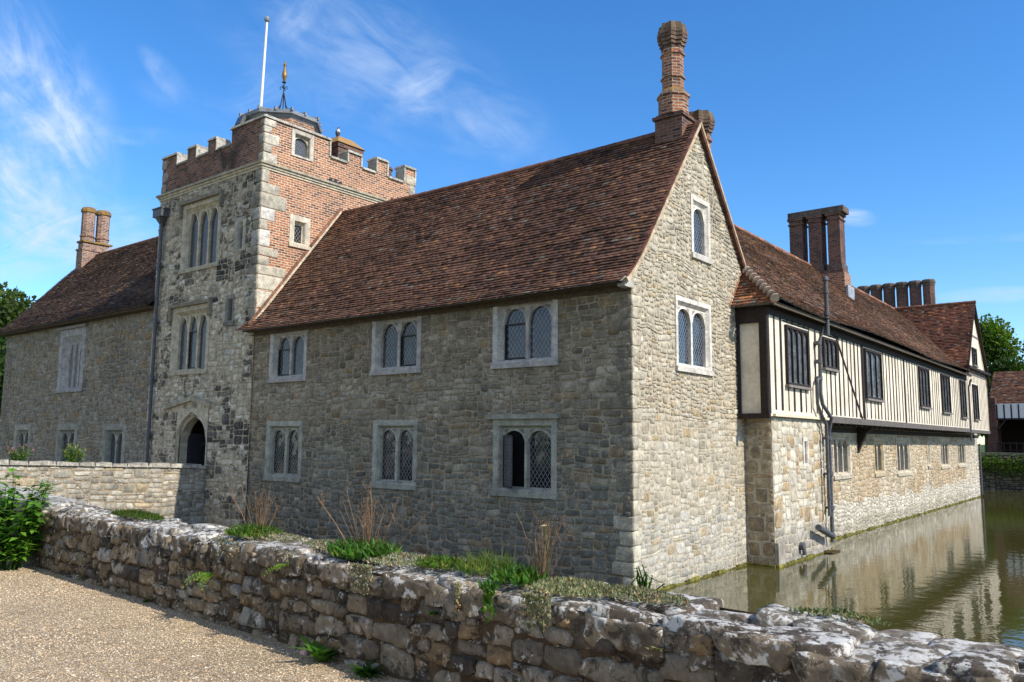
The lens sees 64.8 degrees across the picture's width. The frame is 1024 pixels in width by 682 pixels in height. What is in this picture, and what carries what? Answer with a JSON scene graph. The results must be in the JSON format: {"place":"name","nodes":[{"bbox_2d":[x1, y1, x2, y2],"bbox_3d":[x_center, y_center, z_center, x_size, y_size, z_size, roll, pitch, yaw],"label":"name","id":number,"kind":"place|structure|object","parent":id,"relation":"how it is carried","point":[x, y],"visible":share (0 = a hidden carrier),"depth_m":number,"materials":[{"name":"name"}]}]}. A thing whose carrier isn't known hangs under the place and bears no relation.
{"place":"outdoors","nodes":[
{"label":"outdoors","id":0,"kind":"place"},
{"bbox_2d":[0,560,398,681],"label":"gravel","id":1,"kind":"structure","parent":0,"point":[134,637],"depth_m":6.52,"materials":[{"name":"beige gravel"}]},
{"bbox_2d":[288,633,338,662],"bbox_3d":[-1.385,2.283,5.982,0.567,0.188,0.456,-2,-7,22],"label":"weed","id":2,"kind":"object","parent":1,"relation":"on","point":[320,652],"visible":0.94,"depth_m":5.96,"materials":[{"name":"green plant"}]},
{"bbox_2d":[335,127,339,136],"bbox_3d":[-6.047,-7.205,28.021,0.176,0.425,0.206,3,-7,-21],"label":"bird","id":3,"kind":"object","parent":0,"point":[337,132],"visible":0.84,"depth_m":27.96},
{"bbox_2d":[236,20,747,593],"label":"stone house","id":4,"kind":"structure","parent":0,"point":[474,366],"depth_m":18.32,"materials":[{"name":"stone"}]},
{"bbox_2d":[262,421,302,481],"bbox_3d":[-6.212,3.010,22.100,1.660,1.630,0.220,-5,-9,38],"label":"window","id":5,"kind":"structure","parent":4,"relation":"in","point":[283,448],"depth_m":22.17,"materials":[{"name":"stone"}]},
{"bbox_2d":[267,330,307,382],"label":"window","id":6,"kind":"structure","parent":4,"relation":"in","point":[288,350],"depth_m":22.50,"materials":[{"name":"stone"}]},
{"bbox_2d":[369,420,417,489],"bbox_3d":[-2.788,2.719,19.401,1.580,1.640,0.220,-5,-9,38],"label":"window","id":7,"kind":"structure","parent":4,"relation":"in","point":[394,443],"depth_m":19.46,"materials":[{"name":"stone"}]},
{"bbox_2d":[369,316,421,375],"bbox_3d":[-2.793,0.046,19.754,1.760,1.550,0.235,-5,-9,38],"label":"window","id":8,"kind":"structure","parent":4,"relation":"in","point":[396,343],"depth_m":19.82,"materials":[{"name":"stone"}]},
{"bbox_2d":[486,413,560,499],"bbox_3d":[0.228,2.397,16.907,1.890,1.730,0.415,-5,-9,38],"label":"window","id":9,"kind":"structure","parent":4,"relation":"in","point":[524,445],"depth_m":16.98,"materials":[{"name":"stone"}]},
{"bbox_2d":[490,299,558,368],"bbox_3d":[0.307,-0.217,17.311,1.790,1.580,0.235,-5,-9,38],"label":"window","id":10,"kind":"structure","parent":4,"relation":"in","point":[526,334],"depth_m":17.36,"materials":[{"name":"stone"}]},
{"bbox_2d":[674,295,714,375],"bbox_3d":[3.961,-0.090,17.748,0.200,1.620,1.790,-5,-9,38],"label":"window","id":11,"kind":"structure","parent":4,"relation":"in","point":[693,340],"depth_m":17.81,"materials":[{"name":"stone"}]},
{"bbox_2d":[690,193,712,264],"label":"window","id":12,"kind":"structure","parent":4,"relation":"in","point":[700,236],"depth_m":18.54,"materials":[{"name":"stone"}]},
{"bbox_2d":[0,445,984,681],"bbox_3d":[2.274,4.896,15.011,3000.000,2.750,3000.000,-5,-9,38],"label":"ground","id":13,"kind":"structure","parent":0,"point":[108,677],"depth_m":6.38,"materials":[{"name":"beige gravel"}]},
{"bbox_2d":[0,321,10,415],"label":"tree","id":14,"kind":"object","parent":13,"relation":"on","point":[3,340],"visible":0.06,"depth_m":53.33,"materials":[{"name":"green plant"}]},
{"bbox_2d":[0,281,37,346],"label":"tree","id":15,"kind":"object","parent":13,"relation":"on","point":[12,307],"visible":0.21,"depth_m":63.40,"materials":[{"name":"green plant"}]},
{"bbox_2d":[0,467,58,570],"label":"leafy shrub","id":16,"kind":"object","parent":13,"relation":"on","point":[16,548],"visible":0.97,"depth_m":9.95,"materials":[{"name":"green plant"}]},
{"bbox_2d":[300,650,308,655],"bbox_3d":[-1.587,2.391,6.169,0.062,0.060,0.052,-5,-9,38],"label":"pebble","id":17,"kind":"object","parent":13,"relation":"on","point":[304,652],"visible":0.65,"depth_m":6.16,"materials":[{"name":"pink stone"}]},
{"bbox_2d":[346,660,389,677],"bbox_3d":[-1.002,2.282,5.619,0.313,0.108,0.294,2,-7,-15],"label":"weed","id":18,"kind":"object","parent":13,"relation":"on","point":[367,671],"visible":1,"depth_m":5.59,"materials":[{"name":"green plant"}]},
{"bbox_2d":[0,483,1023,681],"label":"parapet wall","id":19,"kind":"structure","parent":13,"relation":"on","point":[387,620],"depth_m":5.20,"materials":[{"name":"stone"}]},
{"bbox_2d":[110,508,165,520],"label":"grass tuft","id":20,"kind":"object","parent":19,"relation":"on","point":[139,514],"visible":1,"depth_m":9.01,"materials":[{"name":"green plant"}]},
{"bbox_2d":[182,571,214,589],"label":"fern","id":21,"kind":"object","parent":19,"relation":"attached to","point":[208,575],"visible":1,"depth_m":7.14,"materials":[{"name":"green plant"}]},
{"bbox_2d":[224,521,285,537],"bbox_3d":[-2.385,1.717,7.408,0.610,0.138,0.497,-5,-9,38],"label":"leafy tuft","id":22,"kind":"object","parent":19,"relation":"on","point":[253,529],"visible":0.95,"depth_m":7.30,"materials":[{"name":"green plant"}]},
{"bbox_2d":[230,479,280,530],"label":"dried stems","id":23,"kind":"object","parent":19,"relation":"on","point":[260,514],"visible":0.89,"depth_m":7.54,"materials":[{"name":"brown plant"}]},
{"bbox_2d":[215,530,307,560],"bbox_3d":[-2.318,1.830,7.295,1.206,0.251,0.615,-5,-9,38],"label":"stonecrop mat","id":24,"kind":"object","parent":19,"relation":"on","point":[297,537],"visible":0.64,"depth_m":7.12,"materials":[{"name":"green plant"}]},
{"bbox_2d":[264,563,288,575],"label":"fern","id":25,"kind":"object","parent":19,"relation":"on","point":[278,565],"visible":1,"depth_m":6.42,"materials":[{"name":"green plant"}]},
{"bbox_2d":[277,538,343,577],"bbox_3d":[-1.619,1.798,6.760,0.671,0.277,0.618,2,-7,-16],"label":"stonecrop mat","id":26,"kind":"object","parent":19,"relation":"on","point":[320,543],"visible":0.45,"depth_m":6.69,"materials":[{"name":"plant"}]},
{"bbox_2d":[321,535,403,560],"bbox_3d":[-1.156,1.613,6.337,0.818,0.157,0.595,-5,-9,38],"label":"leafy tuft","id":27,"kind":"object","parent":19,"relation":"on","point":[360,549],"visible":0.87,"depth_m":6.23,"materials":[{"name":"green plant"}]},
{"bbox_2d":[317,480,441,549],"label":"dried stems","id":28,"kind":"object","parent":19,"relation":"on","point":[367,530],"visible":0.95,"depth_m":6.39,"materials":[{"name":"brown plant"}]},
{"bbox_2d":[348,551,428,595],"bbox_3d":[-0.890,1.728,6.093,0.693,0.286,0.690,2,-7,-13],"label":"stonecrop mat","id":29,"kind":"object","parent":19,"relation":"on","point":[362,568],"visible":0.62,"depth_m":5.89,"materials":[{"name":"plant"}]},
{"bbox_2d":[423,609,437,614],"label":"weed","id":30,"kind":"object","parent":19,"relation":"on","point":[432,613],"visible":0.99,"depth_m":5.34,"materials":[{"name":"green plant"}]},
{"bbox_2d":[414,551,466,570],"bbox_3d":[-0.508,1.567,5.810,0.487,0.112,0.353,-5,-9,38],"label":"leafy tuft","id":31,"kind":"object","parent":19,"relation":"on","point":[444,561],"visible":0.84,"depth_m":5.74,"materials":[{"name":"green plant"}]},
{"bbox_2d":[453,581,470,618],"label":"hanging sprig","id":32,"kind":"object","parent":19,"relation":"hanging from","point":[458,584],"visible":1,"depth_m":5.16,"materials":[{"name":"yellow plant"}]},
{"bbox_2d":[438,557,499,573],"bbox_3d":[-0.210,1.575,5.705,1.118,0.077,0.322,-5,-9,38],"label":"stonecrop mat","id":33,"kind":"object","parent":19,"relation":"on","point":[470,570],"visible":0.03,"depth_m":5.72,"materials":[{"name":"green plant"}]},
{"bbox_2d":[452,547,524,576],"bbox_3d":[-0.172,1.482,5.486,0.607,0.204,0.478,-5,-9,38],"label":"grass tuft","id":34,"kind":"object","parent":19,"relation":"on","point":[476,565],"visible":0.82,"depth_m":5.43,"materials":[{"name":"green plant"}]},
{"bbox_2d":[478,561,546,623],"bbox_3d":[0.014,1.588,5.128,0.385,0.350,0.552,-2,-7,18],"label":"leafy tuft","id":35,"kind":"object","parent":19,"relation":"on","point":[521,574],"visible":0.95,"depth_m":5.07,"materials":[{"name":"green plant"}]},
{"bbox_2d":[519,575,621,632],"bbox_3d":[0.364,1.598,4.950,0.635,0.289,0.657,0,-7,4],"label":"stonecrop mat","id":36,"kind":"object","parent":19,"relation":"on","point":[551,584],"visible":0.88,"depth_m":4.80,"materials":[{"name":"green plant"}]},
{"bbox_2d":[541,524,547,576],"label":"daisy","id":37,"kind":"object","parent":36,"relation":"on","point":[546,549],"visible":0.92,"depth_m":5.17,"materials":[{"name":"brown plant"}]},
{"bbox_2d":[516,505,586,578],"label":"dried stems","id":38,"kind":"object","parent":36,"relation":"on","point":[542,570],"visible":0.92,"depth_m":5.19,"materials":[{"name":"brown plant"}]},
{"bbox_2d":[591,583,689,604],"bbox_3d":[0.738,1.468,4.746,0.662,0.074,0.365,-5,-9,38],"label":"stonecrop mat","id":39,"kind":"object","parent":19,"relation":"on","point":[662,595],"visible":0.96,"depth_m":4.67,"materials":[{"name":"green plant"}]},
{"bbox_2d":[631,564,665,594],"bbox_3d":[0.834,1.483,4.959,0.214,0.221,0.180,-2,-7,22],"label":"flowering plant","id":40,"kind":"object","parent":19,"relation":"on","point":[641,581],"visible":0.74,"depth_m":4.97,"materials":[{"name":"green plant"}]},
{"bbox_2d":[645,645,665,650],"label":"weed","id":41,"kind":"object","parent":19,"relation":"on","point":[656,648],"visible":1,"depth_m":4.19,"materials":[{"name":"green plant"}]},
{"bbox_2d":[789,605,891,625],"bbox_3d":[1.668,1.386,4.130,0.515,0.074,0.131,-5,-9,38],"label":"stonecrop mat","id":42,"kind":"object","parent":19,"relation":"on","point":[849,614],"visible":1,"depth_m":4.12,"materials":[{"name":"plant"}]},
{"bbox_2d":[976,313,1021,451],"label":"tree","id":43,"kind":"object","parent":13,"relation":"on","point":[996,339],"visible":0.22,"depth_m":75.02,"materials":[{"name":"green plant"}]},
{"bbox_2d":[978,452,1023,490],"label":"retaining wall","id":44,"kind":"structure","parent":13,"relation":"on","point":[997,481],"depth_m":50.84,"materials":[{"name":"stone"}]},
{"bbox_2d":[979,452,1023,485],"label":"bank growth","id":45,"kind":"object","parent":44,"relation":"on","point":[1007,464],"visible":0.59,"depth_m":50.66,"materials":[{"name":"green plant"}]},
{"bbox_2d":[996,442,1023,452],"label":"fence","id":46,"kind":"object","parent":44,"relation":"on","point":[1016,443],"visible":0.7,"depth_m":51.94,"materials":[{"name":"brown wood"}]},
{"bbox_2d":[982,357,1023,437],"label":"tree","id":47,"kind":"object","parent":13,"relation":"on","point":[1004,364],"visible":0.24,"depth_m":67.78,"materials":[{"name":"green plant"}]},
{"bbox_2d":[1015,341,1023,363],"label":"tree","id":48,"kind":"object","parent":13,"relation":"on","point":[1021,350],"visible":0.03,"depth_m":80.21,"materials":[{"name":"green plant"}]},
{"bbox_2d":[0,0,1023,444],"label":"sky","id":49,"kind":"structure","parent":0,"point":[907,116],"materials":[{"name":"blue"}]},
{"bbox_2d":[664,489,1023,648],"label":"moat water","id":50,"kind":"structure","parent":0,"point":[955,571],"depth_m":17.36,"materials":[{"name":"liquid"}]},
{"bbox_2d":[0,207,157,463],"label":"stone wing","id":51,"kind":"structure","parent":50,"relation":"on","point":[78,356],"depth_m":31.28,"materials":[{"name":"grey stone"}]},
{"bbox_2d":[12,424,30,461],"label":"window","id":52,"kind":"structure","parent":51,"relation":"in","point":[22,432],"depth_m":33.37,"materials":[{"name":"stone"}]},
{"bbox_2d":[54,424,77,461],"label":"window","id":53,"kind":"structure","parent":51,"relation":"in","point":[66,434],"depth_m":30.93,"materials":[{"name":"stone"}]},
{"bbox_2d":[55,323,87,392],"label":"window","id":54,"kind":"structure","parent":51,"relation":"in","point":[72,338],"depth_m":31.35,"materials":[{"name":"stone"}]},
{"bbox_2d":[101,423,126,463],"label":"window","id":55,"kind":"structure","parent":51,"relation":"in","point":[113,446],"depth_m":28.48,"materials":[{"name":"stone"}]},
{"bbox_2d":[0,459,206,523],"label":"stone bridge","id":56,"kind":"structure","parent":50,"relation":"in","point":[169,490],"depth_m":22.29,"materials":[{"name":"grey stone"}]},
{"bbox_2d":[4,444,33,460],"bbox_3d":[-12.525,2.825,20.416,0.644,0.504,0.621,0,-7,4],"label":"valerian","id":57,"kind":"object","parent":56,"relation":"on","point":[14,457],"visible":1,"depth_m":20.38,"materials":[{"name":"green plant"}]},
{"bbox_2d":[61,442,85,462],"bbox_3d":[-11.640,2.970,21.450,0.616,0.582,0.618,-5,-9,38],"label":"valerian","id":58,"kind":"object","parent":56,"relation":"on","point":[72,458],"visible":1,"depth_m":21.39,"materials":[{"name":"green plant"}]},
{"bbox_2d":[144,105,416,527],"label":"gate tower","id":59,"kind":"structure","parent":50,"relation":"in","point":[247,217],"depth_m":25.18,"materials":[{"name":"stone"}]},
{"bbox_2d":[167,298,212,375],"bbox_3d":[-10.177,-0.079,25.571,2.420,2.290,0.310,-5,-9,38],"label":"window","id":60,"kind":"structure","parent":59,"relation":"in","point":[190,321],"depth_m":25.74,"materials":[{"name":"stone"}]},
{"bbox_2d":[186,433,205,464],"bbox_3d":[-9.634,3.948,25.306,1.270,2.100,0.520,-5,-9,38],"label":"open door leaf","id":61,"kind":"structure","parent":59,"relation":"in","point":[195,443],"depth_m":25.72,"materials":[{"name":"black wood"}]},
{"bbox_2d":[178,189,224,274],"bbox_3d":[-9.919,-3.424,25.796,2.460,2.390,0.310,-5,-9,38],"label":"window","id":62,"kind":"structure","parent":59,"relation":"in","point":[201,215],"depth_m":25.97,"materials":[{"name":"stone"}]},
{"bbox_2d":[202,426,205,464],"bbox_3d":[-9.314,4.420,25.434,1.690,4.200,0.188,-5,-9,38],"label":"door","id":63,"kind":"structure","parent":59,"relation":"in","point":[204,440],"depth_m":25.90,"materials":[{"name":"brown wood"}]},
{"bbox_2d":[223,294,234,325],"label":"window","id":64,"kind":"structure","parent":59,"relation":"in","point":[229,305],"depth_m":24.36,"materials":[{"name":"stone"}]},
{"bbox_2d":[233,215,246,251],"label":"window","id":65,"kind":"structure","parent":59,"relation":"in","point":[240,223],"depth_m":24.45,"materials":[{"name":"stone"}]},
{"bbox_2d":[234,115,246,125],"bbox_3d":[-8.700,-6.923,25.866,0.320,0.638,0.243,-5,-9,38],"label":"floodlight","id":66,"kind":"object","parent":59,"relation":"attached to","point":[241,119],"visible":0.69,"depth_m":25.80,"materials":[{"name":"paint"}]},
{"bbox_2d":[259,16,269,105],"bbox_3d":[-8.214,-9.081,26.740,0.275,3.542,0.181,-5,-9,38],"label":"flagpole","id":67,"kind":"object","parent":59,"relation":"on","point":[267,19],"visible":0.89,"depth_m":26.74,"materials":[{"name":"white metal"}]},
{"bbox_2d":[278,62,287,108],"bbox_3d":[-7.516,-8.342,26.602,0.428,1.852,0.424,3,-7,-18],"label":"weather vane","id":68,"kind":"object","parent":59,"relation":"on","point":[284,74],"visible":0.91,"depth_m":26.59,"materials":[{"name":"gold metal"}]},
{"bbox_2d":[288,214,310,249],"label":"window","id":69,"kind":"structure","parent":59,"relation":"in","point":[299,227],"depth_m":25.00,"materials":[{"name":"stone"}]},
{"bbox_2d":[291,128,313,161],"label":"window","id":70,"kind":"structure","parent":59,"relation":"in","point":[302,143],"depth_m":25.33,"materials":[{"name":"stone"}]},
{"bbox_2d":[729,205,982,567],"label":"timber range","id":71,"kind":"structure","parent":50,"relation":"on","point":[850,428],"depth_m":25.02,"materials":[{"name":"stone"}]},
{"bbox_2d":[784,324,812,390],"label":"window","id":72,"kind":"structure","parent":71,"relation":"in","point":[796,340],"depth_m":20.58,"materials":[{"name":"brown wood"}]},
{"bbox_2d":[802,437,809,465],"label":"window","id":73,"kind":"structure","parent":71,"relation":"in","point":[805,440],"depth_m":20.95,"materials":[{"name":"stone"}]},
{"bbox_2d":[822,336,840,372],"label":"window","id":74,"kind":"structure","parent":71,"relation":"in","point":[829,347],"depth_m":22.72,"materials":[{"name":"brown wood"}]},
{"bbox_2d":[832,432,853,479],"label":"window","id":75,"kind":"structure","parent":71,"relation":"in","point":[841,442],"depth_m":25.69,"materials":[{"name":"stone"}]},
{"bbox_2d":[863,348,885,402],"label":"window","id":76,"kind":"structure","parent":71,"relation":"in","point":[873,375],"depth_m":26.16,"materials":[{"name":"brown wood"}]},
{"bbox_2d":[873,437,886,476],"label":"window","id":77,"kind":"structure","parent":71,"relation":"in","point":[878,443],"depth_m":29.14,"materials":[{"name":"stone"}]},
{"bbox_2d":[895,438,912,476],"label":"window","id":78,"kind":"structure","parent":71,"relation":"in","point":[903,454],"depth_m":31.88,"materials":[{"name":"stone"}]},
{"bbox_2d":[917,366,932,409],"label":"window","id":79,"kind":"structure","parent":71,"relation":"in","point":[923,373],"depth_m":31.88,"materials":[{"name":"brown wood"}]},
{"bbox_2d":[926,440,932,468],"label":"window","id":80,"kind":"structure","parent":71,"relation":"in","point":[928,441],"depth_m":35.28,"materials":[{"name":"stone"}]},
{"bbox_2d":[939,438,951,468],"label":"window","id":81,"kind":"structure","parent":71,"relation":"in","point":[944,443],"depth_m":38.08,"materials":[{"name":"stone"}]},
{"bbox_2d":[940,373,952,414],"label":"window","id":82,"kind":"structure","parent":71,"relation":"in","point":[944,379],"depth_m":35.10,"materials":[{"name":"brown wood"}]},
{"bbox_2d":[957,439,967,467],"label":"window","id":83,"kind":"structure","parent":71,"relation":"in","point":[961,444],"depth_m":41.36,"materials":[{"name":"stone"}]},
{"bbox_2d":[959,380,968,418],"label":"window","id":84,"kind":"structure","parent":71,"relation":"in","point":[962,384],"depth_m":38.20,"materials":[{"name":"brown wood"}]},
{"bbox_2d":[857,279,990,433],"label":"gabled wing","id":85,"kind":"structure","parent":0,"point":[952,330],"depth_m":42.32,"materials":[{"name":"brown tile"}]},
{"bbox_2d":[971,347,978,367],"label":"window","id":86,"kind":"structure","parent":85,"relation":"in","point":[974,351],"depth_m":41.39,"materials":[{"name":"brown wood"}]},
{"bbox_2d":[972,384,980,420],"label":"window","id":87,"kind":"structure","parent":85,"relation":"in","point":[976,414],"depth_m":40.78,"materials":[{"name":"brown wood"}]},
{"bbox_2d":[988,371,1023,452],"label":"barn","id":88,"kind":"structure","parent":0,"point":[1006,407],"depth_m":56.99,"materials":[{"name":"brick"}]}
]}

